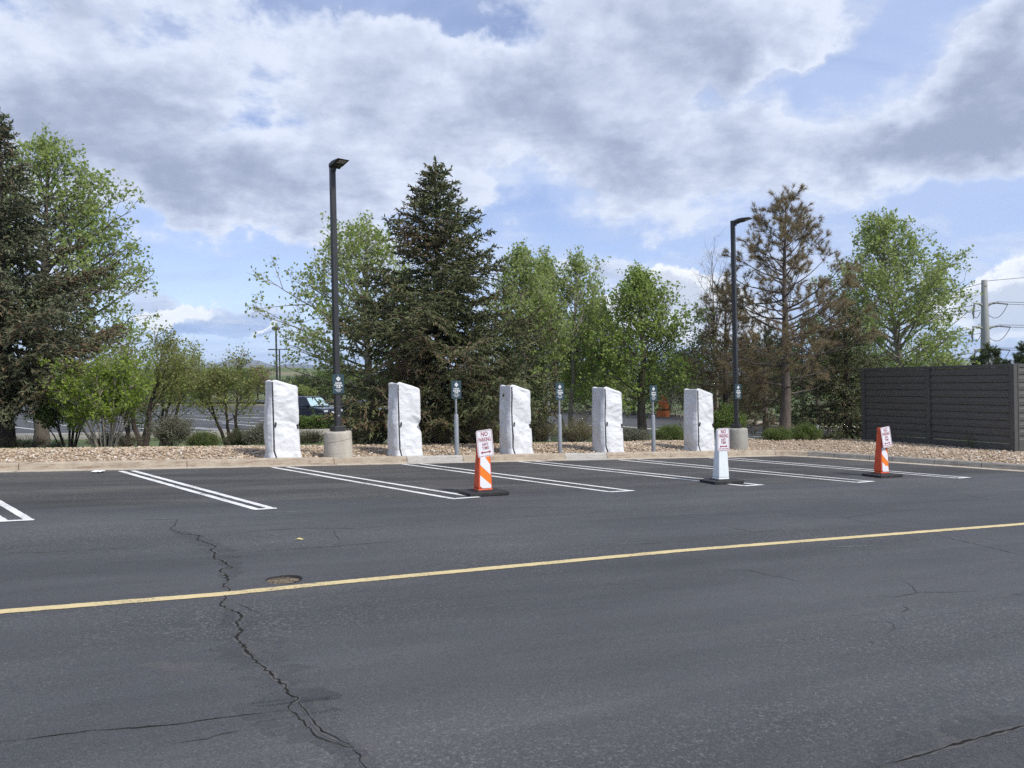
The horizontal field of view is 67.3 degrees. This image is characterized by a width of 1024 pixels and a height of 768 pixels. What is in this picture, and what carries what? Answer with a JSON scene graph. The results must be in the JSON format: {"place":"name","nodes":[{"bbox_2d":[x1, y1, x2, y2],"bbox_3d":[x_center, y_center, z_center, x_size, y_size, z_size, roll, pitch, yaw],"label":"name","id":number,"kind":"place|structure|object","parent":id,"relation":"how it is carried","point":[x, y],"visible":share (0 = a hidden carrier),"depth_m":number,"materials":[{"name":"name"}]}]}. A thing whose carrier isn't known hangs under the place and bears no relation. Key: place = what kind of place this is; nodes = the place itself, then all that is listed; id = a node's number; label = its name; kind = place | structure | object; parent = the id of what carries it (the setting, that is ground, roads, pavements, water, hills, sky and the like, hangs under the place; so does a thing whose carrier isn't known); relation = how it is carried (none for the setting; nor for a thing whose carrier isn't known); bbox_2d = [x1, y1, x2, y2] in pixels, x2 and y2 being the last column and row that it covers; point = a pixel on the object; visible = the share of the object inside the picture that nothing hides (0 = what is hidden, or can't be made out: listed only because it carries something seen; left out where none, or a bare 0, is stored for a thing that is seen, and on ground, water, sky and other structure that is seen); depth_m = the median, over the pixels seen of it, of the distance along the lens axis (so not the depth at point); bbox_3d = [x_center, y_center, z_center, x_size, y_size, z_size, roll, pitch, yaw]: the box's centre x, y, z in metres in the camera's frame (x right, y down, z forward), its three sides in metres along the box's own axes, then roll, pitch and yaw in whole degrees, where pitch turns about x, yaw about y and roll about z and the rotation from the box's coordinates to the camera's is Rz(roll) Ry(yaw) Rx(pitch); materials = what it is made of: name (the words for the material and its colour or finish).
{"place":"outdoors","nodes":[
{"label":"outdoors","id":0,"kind":"place"},
{"bbox_2d":[14,406,841,438],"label":"parking lot","id":1,"kind":"structure","parent":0,"point":[205,425],"depth_m":55.85,"materials":[{"name":"grey asphalt"}]},
{"bbox_2d":[298,395,342,416],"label":"parked suv","id":2,"kind":"object","parent":1,"relation":"on","point":[306,403],"visible":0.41,"depth_m":53.12,"materials":[{"name":"black paint"}]},
{"bbox_2d":[16,425,753,439],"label":"lot kerb","id":3,"kind":"structure","parent":1,"relation":"on","point":[82,436],"depth_m":39.22,"materials":[{"name":"grey concrete"}]},
{"bbox_2d":[17,410,761,436],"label":"lot lines","id":4,"kind":"object","parent":1,"relation":"on","point":[251,422],"visible":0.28,"depth_m":50.30,"materials":[{"name":"white paint"}]},
{"bbox_2d":[26,404,861,434],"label":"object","id":5,"kind":"structure","parent":1,"relation":"on","point":[682,416],"depth_m":65.71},
{"bbox_2d":[0,456,1023,767],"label":"parking lot","id":6,"kind":"structure","parent":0,"point":[706,658],"depth_m":5.94,"materials":[{"name":"grey asphalt"}]},
{"bbox_2d":[0,500,33,521],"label":"parking stripe","id":7,"kind":"object","parent":6,"relation":"on","point":[20,514],"visible":1,"depth_m":10.21,"materials":[{"name":"white paint"}]},
{"bbox_2d":[119,470,276,509],"bbox_3d":[-5.655,1.776,13.301,0.334,0.114,6.351,-1,0,-43],"label":"parking stripe","id":8,"kind":"object","parent":6,"relation":"on","point":[225,500],"visible":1,"depth_m":12.66,"materials":[{"name":"white paint"}]},
{"bbox_2d":[265,575,301,583],"bbox_3d":[-2.085,1.817,7.029,0.346,0.089,0.340,-1,0,0],"label":"valve box","id":9,"kind":"object","parent":6,"relation":"on","point":[283,579],"visible":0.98,"depth_m":7.09,"materials":[{"name":"metal"}]},
{"bbox_2d":[271,467,477,498],"bbox_3d":[-2.888,1.840,14.723,0.534,0.126,6.264,-1,0,-45],"label":"parking stripe","id":10,"kind":"object","parent":6,"relation":"on","point":[377,481],"visible":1,"depth_m":14.22,"materials":[{"name":"white paint"}]},
{"bbox_2d":[458,429,508,496],"bbox_3d":[-0.494,1.319,13.091,0.740,1.110,0.540,0,-1,-29],"label":"barricade","id":11,"kind":"object","parent":6,"relation":"on","point":[482,474],"visible":1,"depth_m":13.01,"materials":[{"name":"plastic"}]},
{"bbox_2d":[0,523,1023,613],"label":"lane line","id":12,"kind":"object","parent":6,"relation":"on","point":[37,608],"visible":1,"depth_m":7.32,"materials":[{"name":"yellow paint"}]},
{"bbox_2d":[0,455,1023,472],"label":"gutter","id":13,"kind":"object","parent":6,"relation":"on","point":[45,470],"visible":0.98,"depth_m":18.42,"materials":[{"name":"concrete"}]},
{"bbox_2d":[146,496,878,546],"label":"faded markings","id":14,"kind":"object","parent":6,"relation":"on","point":[621,543],"visible":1,"depth_m":9.10,"materials":[{"name":"paint"}]},
{"bbox_2d":[404,464,633,491],"bbox_3d":[-0.207,1.903,15.939,6.366,0.128,0.564,-1,0,45],"label":"parking stripe","id":15,"kind":"object","parent":6,"relation":"on","point":[528,480],"visible":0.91,"depth_m":15.27,"materials":[{"name":"white paint"}]},
{"bbox_2d":[169,519,1023,767],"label":"crack edges","id":16,"kind":"object","parent":6,"relation":"on","point":[237,617],"visible":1,"depth_m":4.32,"materials":[{"name":"grey asphalt"}]},
{"bbox_2d":[0,493,1023,767],"bbox_3d":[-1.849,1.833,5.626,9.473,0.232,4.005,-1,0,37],"label":"asphalt cracks","id":17,"kind":"object","parent":16,"relation":"on","point":[360,754],"visible":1,"depth_m":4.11,"materials":[{"name":"black asphalt"}]},
{"bbox_2d":[519,461,761,485],"bbox_3d":[2.565,1.965,17.206,6.304,0.130,0.530,-1,0,45],"label":"parking stripe","id":18,"kind":"object","parent":6,"relation":"on","point":[637,474],"visible":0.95,"depth_m":17.06,"materials":[{"name":"white paint"}]},
{"bbox_2d":[700,428,743,484],"bbox_3d":[4.203,1.434,15.484,0.740,1.100,0.540,0,0,-25],"label":"barricade","id":19,"kind":"object","parent":6,"relation":"on","point":[720,470],"visible":1,"depth_m":15.40,"materials":[{"name":"plastic"}]},
{"bbox_2d":[624,459,873,482],"bbox_3d":[5.230,2.024,18.233,0.612,0.130,6.331,-1,0,-45],"label":"parking stripe","id":20,"kind":"object","parent":6,"relation":"on","point":[757,470],"visible":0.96,"depth_m":17.65,"materials":[{"name":"white paint"}]},
{"bbox_2d":[728,458,969,477],"bbox_3d":[7.973,2.084,19.459,6.357,0.133,0.663,-1,0,44],"label":"parking stripe","id":21,"kind":"object","parent":6,"relation":"on","point":[852,469],"visible":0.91,"depth_m":19.04,"materials":[{"name":"white paint"}]},
{"bbox_2d":[862,426,902,477],"bbox_3d":[8.312,1.512,17.313,0.740,1.130,0.540,0,0,-27],"label":"barricade","id":22,"kind":"object","parent":6,"relation":"on","point":[883,443],"visible":1,"depth_m":17.22,"materials":[{"name":"plastic"}]},
{"bbox_2d":[0,438,1023,463],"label":"rock bed ground","id":23,"kind":"structure","parent":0,"point":[462,450],"depth_m":21.18,"materials":[{"name":"beige gravel"}]},
{"bbox_2d":[263,380,301,457],"bbox_3d":[-5.360,0.814,17.901,0.788,1.822,0.751,-1,0,-32],"label":"covered charger","id":24,"kind":"object","parent":23,"relation":"on","point":[281,426],"visible":0.99,"depth_m":17.62,"materials":[{"name":"white fabric"}]},
{"bbox_2d":[324,158,352,458],"bbox_3d":[-4.105,-1.663,18.124,0.672,7.082,0.908,-1,0,-40],"label":"lamp post","id":25,"kind":"object","parent":23,"relation":"on","point":[338,440],"visible":0.95,"depth_m":18.14,"materials":[{"name":"metal"}]},
{"bbox_2d":[332,374,343,393],"bbox_3d":[-4.096,-0.002,18.152,0.290,0.455,0.012,-1,0,-36],"label":"charging sign","id":26,"kind":"object","parent":25,"relation":"attached to","point":[338,383],"visible":1,"depth_m":18.15,"materials":[{"name":"metal"}]},
{"bbox_2d":[387,382,422,455],"bbox_3d":[-2.683,0.869,19.087,0.784,1.832,0.743,-1,0,-31],"label":"covered charger","id":27,"kind":"object","parent":23,"relation":"on","point":[404,431],"visible":0.99,"depth_m":18.82,"materials":[{"name":"white fabric"}]},
{"bbox_2d":[305,156,567,443],"bbox_3d":[-2.256,-2.175,23.561,8.058,9.579,7.377,-1,0,0],"label":"spruce","id":28,"kind":"object","parent":23,"relation":"on","point":[435,315],"visible":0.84,"depth_m":22.53,"materials":[{"name":"green plant"}]},
{"bbox_2d":[451,380,460,454],"bbox_3d":[-1.399,0.868,19.282,0.290,1.908,0.114,-1,0,-36],"label":"sign post","id":29,"kind":"object","parent":23,"relation":"on","point":[455,390],"visible":0.99,"depth_m":19.24,"materials":[{"name":"metal"}]},
{"bbox_2d":[447,413,499,443],"bbox_3d":[-0.964,1.244,22.773,2.426,1.333,1.519,-1,0,0],"label":"dry brush","id":30,"kind":"object","parent":23,"relation":"on","point":[475,428],"visible":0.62,"depth_m":22.59,"materials":[{"name":"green plant"}]},
{"bbox_2d":[499,385,533,453],"bbox_3d":[0.080,0.931,20.296,0.774,1.832,0.715,-1,0,-30],"label":"covered charger","id":31,"kind":"object","parent":23,"relation":"on","point":[515,431],"visible":0.98,"depth_m":20.03,"materials":[{"name":"white fabric"}]},
{"bbox_2d":[555,383,563,452],"bbox_3d":[1.276,0.925,20.662,0.290,1.908,0.114,-1,0,-36],"label":"sign post","id":32,"kind":"object","parent":23,"relation":"on","point":[559,389],"visible":0.99,"depth_m":20.62,"materials":[{"name":"metal"}]},
{"bbox_2d":[591,387,623,452],"bbox_3d":[2.648,0.987,21.457,0.775,1.832,0.750,-1,0,-29],"label":"covered charger","id":33,"kind":"object","parent":23,"relation":"on","point":[607,430],"visible":1,"depth_m":21.19,"materials":[{"name":"white fabric"}]},
{"bbox_2d":[623,423,650,440],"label":"sagebrush","id":34,"kind":"object","parent":23,"relation":"on","point":[632,434],"visible":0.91,"depth_m":25.74,"materials":[{"name":"green plant"}]},
{"bbox_2d":[650,385,656,451],"bbox_3d":[4.000,0.988,21.816,0.290,1.908,0.114,-1,0,-36],"label":"sign post","id":35,"kind":"object","parent":23,"relation":"on","point":[653,393],"visible":0.98,"depth_m":21.77,"materials":[{"name":"metal"}]},
{"bbox_2d":[649,422,683,439],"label":"shrub","id":36,"kind":"object","parent":23,"relation":"on","point":[668,432],"visible":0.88,"depth_m":26.79,"materials":[{"name":"green plant"}]},
{"bbox_2d":[683,388,714,450],"bbox_3d":[5.493,1.046,22.666,0.809,1.844,0.705,-1,0,-27],"label":"covered charger","id":37,"kind":"object","parent":23,"relation":"on","point":[698,422],"visible":1,"depth_m":22.40,"materials":[{"name":"white fabric"}]},
{"bbox_2d":[729,217,752,449],"bbox_3d":[6.903,-1.452,23.433,0.908,7.118,0.670,-1,0,38],"label":"lamp post","id":38,"kind":"object","parent":23,"relation":"on","point":[738,436],"visible":0.79,"depth_m":23.44,"materials":[{"name":"black metal"}]},
{"bbox_2d":[758,425,792,440],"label":"juniper","id":39,"kind":"object","parent":23,"relation":"on","point":[778,433],"visible":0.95,"depth_m":27.56,"materials":[{"name":"green plant"}]},
{"bbox_2d":[788,420,823,440],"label":"juniper","id":40,"kind":"object","parent":23,"relation":"on","point":[805,431],"visible":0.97,"depth_m":28.06,"materials":[{"name":"green plant"}]},
{"bbox_2d":[860,364,1018,451],"bbox_3d":[14.176,0.849,25.985,0.180,2.901,5.759,-1,0,-23],"label":"fence","id":41,"kind":"object","parent":23,"relation":"on","point":[941,404],"visible":0.79,"depth_m":25.49,"materials":[{"name":"grey concrete"}]},
{"bbox_2d":[1017,364,1023,451],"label":"fence","id":42,"kind":"object","parent":23,"relation":"on","point":[1020,369],"visible":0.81,"depth_m":23.46,"materials":[{"name":"grey concrete"}]},
{"bbox_2d":[0,0,1023,368],"label":"sky","id":43,"kind":"structure","parent":0,"point":[627,131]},
{"bbox_2d":[12,367,1022,448],"bbox_3d":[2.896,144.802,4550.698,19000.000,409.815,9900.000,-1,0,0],"label":"ground","id":44,"kind":"structure","parent":0,"point":[285,371],"depth_m":89.84,"materials":[{"name":"green plant"}]},
{"bbox_2d":[0,432,72,447],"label":"dry brush","id":45,"kind":"object","parent":44,"relation":"on","point":[27,444],"visible":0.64,"depth_m":20.46,"materials":[{"name":"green plant"}]},
{"bbox_2d":[27,373,96,446],"bbox_3d":[-11.927,0.643,20.511,1.753,2.331,2.073,-1,0,-36],"label":"lilac bush","id":46,"kind":"object","parent":44,"relation":"on","point":[51,421],"visible":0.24,"depth_m":20.19,"materials":[{"name":"green plant"}]},
{"bbox_2d":[0,107,145,447],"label":"spruce","id":47,"kind":"object","parent":44,"relation":"on","point":[25,325],"visible":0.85,"depth_m":20.31,"materials":[{"name":"green plant"}]},
{"bbox_2d":[2,119,161,446],"bbox_3d":[-18.333,-3.659,29.767,8.703,13.142,9.122,-1,0,-25],"label":"cottonwood","id":48,"kind":"object","parent":44,"relation":"on","point":[93,236],"visible":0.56,"depth_m":29.77,"materials":[{"name":"green plant"}]},
{"bbox_2d":[31,347,160,446],"bbox_3d":[-10.313,0.359,19.365,2.782,2.654,2.955,-1,0,-44],"label":"lilac bush","id":49,"kind":"object","parent":44,"relation":"on","point":[129,394],"visible":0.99,"depth_m":19.31,"materials":[{"name":"green plant"}]},
{"bbox_2d":[79,427,146,446],"bbox_3d":[-10.443,1.464,20.169,1.673,0.696,1.141,-1,0,0],"label":"dry brush","id":50,"kind":"object","parent":44,"relation":"on","point":[126,438],"visible":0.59,"depth_m":20.11,"materials":[{"name":"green plant"}]},
{"bbox_2d":[95,335,179,442],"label":"scrub willow","id":51,"kind":"object","parent":44,"relation":"on","point":[128,425],"visible":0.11,"depth_m":27.15,"materials":[{"name":"green plant"}]},
{"bbox_2d":[95,320,203,445],"bbox_3d":[-10.785,0.083,22.504,3.237,3.979,2.519,-1,0,-27],"label":"scrub willow","id":52,"kind":"object","parent":44,"relation":"on","point":[177,364],"visible":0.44,"depth_m":22.45,"materials":[{"name":"green plant"}]},
{"bbox_2d":[144,409,197,445],"bbox_3d":[-9.458,1.232,21.372,1.632,1.144,1.324,-1,0,0],"label":"sagebrush","id":53,"kind":"object","parent":44,"relation":"on","point":[172,429],"visible":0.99,"depth_m":21.14,"materials":[{"name":"green plant"}]},
{"bbox_2d":[133,337,214,445],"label":"scrub willow","id":54,"kind":"object","parent":44,"relation":"on","point":[183,398],"visible":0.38,"depth_m":25.17,"materials":[{"name":"green plant"}]},
{"bbox_2d":[184,426,223,445],"bbox_3d":[-8.992,1.599,22.349,1.205,0.735,1.333,-1,0,0],"label":"shrub","id":55,"kind":"object","parent":44,"relation":"on","point":[200,438],"visible":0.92,"depth_m":22.20,"materials":[{"name":"green plant"}]},
{"bbox_2d":[178,341,273,444],"bbox_3d":[-9.217,0.476,24.710,2.960,3.702,2.863,-1,0,0],"label":"scrub willow","id":56,"kind":"object","parent":44,"relation":"on","point":[214,374],"visible":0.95,"depth_m":24.41,"materials":[{"name":"green plant"}]},
{"bbox_2d":[220,425,254,444],"bbox_3d":[-8.142,1.625,22.953,1.232,0.798,1.244,-1,0,-42],"label":"shrub","id":57,"kind":"object","parent":44,"relation":"on","point":[234,438],"visible":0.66,"depth_m":22.74,"materials":[{"name":"green plant"}]},
{"bbox_2d":[221,367,264,399],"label":"broadleaf tree","id":58,"kind":"object","parent":44,"relation":"on","point":[245,376],"visible":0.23,"depth_m":119.12,"materials":[{"name":"green plant"}]},
{"bbox_2d":[239,419,264,444],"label":"sagebrush","id":59,"kind":"object","parent":44,"relation":"on","point":[256,435],"visible":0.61,"depth_m":22.35,"materials":[{"name":"green plant"}]},
{"bbox_2d":[235,364,275,398],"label":"broadleaf tree","id":60,"kind":"object","parent":44,"relation":"on","point":[266,378],"visible":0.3,"depth_m":121.22,"materials":[{"name":"green plant"}]},
{"bbox_2d":[272,326,279,379],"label":"lamp","id":61,"kind":"object","parent":44,"relation":"on","point":[276,350],"visible":0.56,"depth_m":61.95,"materials":[{"name":"grey metal"}]},
{"bbox_2d":[281,370,331,396],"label":"broadleaf tree","id":62,"kind":"object","parent":44,"relation":"on","point":[302,382],"visible":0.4,"depth_m":110.83,"materials":[{"name":"green plant"}]},
{"bbox_2d":[295,384,317,395],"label":"broadleaf tree","id":63,"kind":"object","parent":44,"relation":"on","point":[303,390],"visible":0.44,"depth_m":99.24,"materials":[{"name":"green plant"}]},
{"bbox_2d":[299,428,324,443],"bbox_3d":[-6.231,1.619,23.481,1.478,0.716,1.210,-1,0,0],"label":"dry brush","id":64,"kind":"object","parent":44,"relation":"on","point":[312,439],"visible":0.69,"depth_m":23.40,"materials":[{"name":"green plant"}]},
{"bbox_2d":[298,412,343,428],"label":"hedge","id":65,"kind":"object","parent":44,"relation":"on","point":[309,422],"visible":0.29,"depth_m":43.52,"materials":[{"name":"green plant"}]},
{"bbox_2d":[305,369,345,399],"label":"broadleaf tree","id":66,"kind":"object","parent":44,"relation":"on","point":[322,375],"visible":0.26,"depth_m":113.49,"materials":[{"name":"green plant"}]},
{"bbox_2d":[244,209,433,443],"bbox_3d":[-5.440,-1.915,26.617,7.448,8.635,7.236,-1,0,0],"label":"cottonwood","id":67,"kind":"object","parent":44,"relation":"on","point":[352,250],"visible":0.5,"depth_m":26.32,"materials":[{"name":"green plant"}]},
{"bbox_2d":[322,373,376,399],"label":"broadleaf tree","id":68,"kind":"object","parent":44,"relation":"on","point":[352,379],"visible":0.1,"depth_m":106.41,"materials":[{"name":"green plant"}]},
{"bbox_2d":[346,425,380,443],"bbox_3d":[-4.582,1.507,23.037,1.470,0.728,1.167,-1,0,0],"label":"dry brush","id":69,"kind":"object","parent":44,"relation":"on","point":[366,441],"visible":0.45,"depth_m":22.92,"materials":[{"name":"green plant"}]},
{"bbox_2d":[419,415,463,443],"bbox_3d":[-2.250,1.310,22.283,1.839,1.149,1.384,-1,0,0],"label":"dry brush","id":70,"kind":"object","parent":44,"relation":"on","point":[439,437],"visible":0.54,"depth_m":22.14,"materials":[{"name":"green plant"}]},
{"bbox_2d":[0,450,1023,469],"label":"kerb","id":71,"kind":"structure","parent":44,"relation":"on","point":[193,463],"depth_m":18.85,"materials":[{"name":"grey concrete"}]},
{"bbox_2d":[477,237,575,389],"bbox_3d":[0.650,-1.762,33.550,4.528,9.076,4.982,-1,0,0],"label":"cottonwood","id":72,"kind":"object","parent":44,"relation":"on","point":[520,265],"visible":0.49,"depth_m":32.72,"materials":[{"name":"green plant"}]},
{"bbox_2d":[531,417,557,441],"bbox_3d":[0.904,1.386,24.969,1.579,1.138,1.490,-1,0,0],"label":"dry brush","id":73,"kind":"object","parent":44,"relation":"on","point":[544,433],"visible":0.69,"depth_m":24.83,"materials":[{"name":"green plant"}]},
{"bbox_2d":[510,245,584,440],"bbox_3d":[1.524,-1.813,36.058,4.252,9.505,4.085,-1,0,0],"label":"cottonwood","id":74,"kind":"object","parent":44,"relation":"on","point":[545,260],"visible":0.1,"depth_m":35.87,"materials":[{"name":"green plant"}]},
{"bbox_2d":[531,366,585,411],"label":"broadleaf tree","id":75,"kind":"object","parent":44,"relation":"on","point":[564,405],"visible":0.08,"depth_m":72.30,"materials":[{"name":"green plant"}]},
{"bbox_2d":[497,244,630,441],"bbox_3d":[2.068,-1.770,34.184,6.102,9.229,4.529,-1,0,-26],"label":"cottonwood","id":76,"kind":"object","parent":44,"relation":"on","point":[579,268],"visible":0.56,"depth_m":34.41,"materials":[{"name":"green plant"}]},
{"bbox_2d":[551,412,591,441],"bbox_3d":[1.991,1.438,24.576,1.487,1.054,1.465,-1,0,43],"label":"dry brush","id":77,"kind":"object","parent":44,"relation":"on","point":[579,431],"visible":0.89,"depth_m":24.49,"materials":[{"name":"green plant"}]},
{"bbox_2d":[572,399,591,441],"bbox_3d":[3.175,1.563,32.894,1.550,2.237,1.960,-1,0,0],"label":"bare shrub","id":78,"kind":"object","parent":44,"relation":"on","point":[581,412],"visible":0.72,"depth_m":32.86,"materials":[{"name":"green plant"}]},
{"bbox_2d":[553,296,649,414],"bbox_3d":[4.298,-0.837,38.043,5.472,7.463,5.508,-1,0,0],"label":"cottonwood","id":79,"kind":"object","parent":44,"relation":"on","point":[582,401],"visible":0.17,"depth_m":37.39,"materials":[{"name":"green plant"}]},
{"bbox_2d":[591,346,676,414],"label":"broadleaf tree","id":80,"kind":"object","parent":44,"relation":"on","point":[634,408],"visible":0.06,"depth_m":65.25,"materials":[{"name":"green plant"}]},
{"bbox_2d":[568,260,721,439],"bbox_3d":[5.613,-1.399,32.856,6.236,8.086,6.057,-1,0,-36],"label":"cottonwood","id":81,"kind":"object","parent":44,"relation":"on","point":[640,283],"visible":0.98,"depth_m":32.30,"materials":[{"name":"green plant"}]},
{"bbox_2d":[656,395,669,416],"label":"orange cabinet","id":82,"kind":"object","parent":44,"relation":"on","point":[663,412],"visible":0.57,"depth_m":61.72,"materials":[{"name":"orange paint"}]},
{"bbox_2d":[630,343,696,414],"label":"broadleaf tree","id":83,"kind":"object","parent":44,"relation":"on","point":[670,407],"visible":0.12,"depth_m":63.46,"materials":[{"name":"green plant"}]},
{"bbox_2d":[648,368,708,439],"bbox_3d":[6.968,0.789,31.079,2.447,3.314,1.720,-1,0,42],"label":"bare shrub","id":84,"kind":"object","parent":44,"relation":"on","point":[672,394],"visible":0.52,"depth_m":31.15,"materials":[{"name":"brown plant"}]},
{"bbox_2d":[654,321,732,412],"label":"broadleaf tree","id":85,"kind":"object","parent":44,"relation":"on","point":[698,342],"visible":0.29,"depth_m":57.64,"materials":[{"name":"green plant"}]},
{"bbox_2d":[690,234,750,436],"bbox_3d":[9.854,-2.326,35.959,2.739,10.054,3.153,-1,0,-40],"label":"bare tree","id":86,"kind":"object","parent":44,"relation":"on","point":[712,294],"visible":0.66,"depth_m":35.97,"materials":[{"name":"brown plant"}]},
{"bbox_2d":[679,277,780,435],"bbox_3d":[9.560,-1.107,33.807,5.090,7.366,4.455,-1,0,0],"label":"pine","id":87,"kind":"object","parent":44,"relation":"on","point":[726,387],"visible":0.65,"depth_m":33.60,"materials":[{"name":"brown plant"}]},
{"bbox_2d":[713,398,749,435],"bbox_3d":[7.721,1.321,27.464,1.464,1.649,1.365,-1,0,0],"label":"shrub","id":88,"kind":"object","parent":44,"relation":"on","point":[723,417],"visible":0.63,"depth_m":27.26,"materials":[{"name":"green plant"}]},
{"bbox_2d":[700,344,795,412],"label":"broadleaf tree","id":89,"kind":"object","parent":44,"relation":"on","point":[743,378],"visible":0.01,"depth_m":61.45,"materials":[{"name":"green plant"}]},
{"bbox_2d":[712,325,826,436],"bbox_3d":[12.758,-0.176,39.221,5.574,6.036,5.492,-1,0,0],"label":"pine","id":90,"kind":"object","parent":44,"relation":"on","point":[766,336],"visible":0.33,"depth_m":38.52,"materials":[{"name":"brown plant"}]},
{"bbox_2d":[741,344,829,417],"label":"broadleaf tree","id":91,"kind":"object","parent":44,"relation":"on","point":[797,381],"visible":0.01,"depth_m":59.35,"materials":[{"name":"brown plant"}]},
{"bbox_2d":[701,182,889,438],"bbox_3d":[10.630,-2.870,29.951,6.842,10.372,6.529,-1,0,32],"label":"pine","id":92,"kind":"object","parent":44,"relation":"on","point":[786,338],"visible":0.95,"depth_m":29.73,"materials":[{"name":"brown plant"}]},
{"bbox_2d":[767,310,860,423],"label":"broadleaf tree","id":93,"kind":"object","parent":44,"relation":"on","point":[816,400],"visible":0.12,"depth_m":53.83,"materials":[{"name":"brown plant"}]},
{"bbox_2d":[790,296,905,439],"bbox_3d":[13.562,-0.302,31.048,5.114,6.540,5.119,-1,0,0],"label":"spruce","id":94,"kind":"object","parent":44,"relation":"on","point":[846,417],"visible":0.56,"depth_m":30.70,"materials":[{"name":"green plant"}]},
{"bbox_2d":[837,347,922,409],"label":"broadleaf tree","id":95,"kind":"object","parent":44,"relation":"on","point":[873,353],"visible":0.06,"depth_m":55.27,"materials":[{"name":"green plant"}]},
{"bbox_2d":[801,206,984,394],"bbox_3d":[20.002,-3.234,39.913,8.841,12.031,8.788,-1,0,0],"label":"cottonwood","id":96,"kind":"object","parent":44,"relation":"on","point":[880,278],"visible":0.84,"depth_m":38.92,"materials":[{"name":"green plant"}]},
{"bbox_2d":[969,341,1006,367],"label":"pine","id":97,"kind":"object","parent":44,"relation":"on","point":[988,350],"visible":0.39,"depth_m":61.61,"materials":[{"name":"green plant"}]},
{"bbox_2d":[971,280,1010,364],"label":"transmission pole","id":98,"kind":"object","parent":44,"relation":"on","point":[984,304],"visible":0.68,"depth_m":149.55,"materials":[{"name":"metal"}]},
{"bbox_2d":[1004,340,1023,363],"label":"pine","id":99,"kind":"object","parent":44,"relation":"on","point":[1017,358],"visible":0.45,"depth_m":58.09,"materials":[{"name":"green plant"}]},
{"bbox_2d":[161,358,1017,378],"bbox_3d":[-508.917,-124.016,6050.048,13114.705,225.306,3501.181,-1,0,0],"label":"mountains","id":100,"kind":"structure","parent":0,"point":[253,362],"depth_m":5734.80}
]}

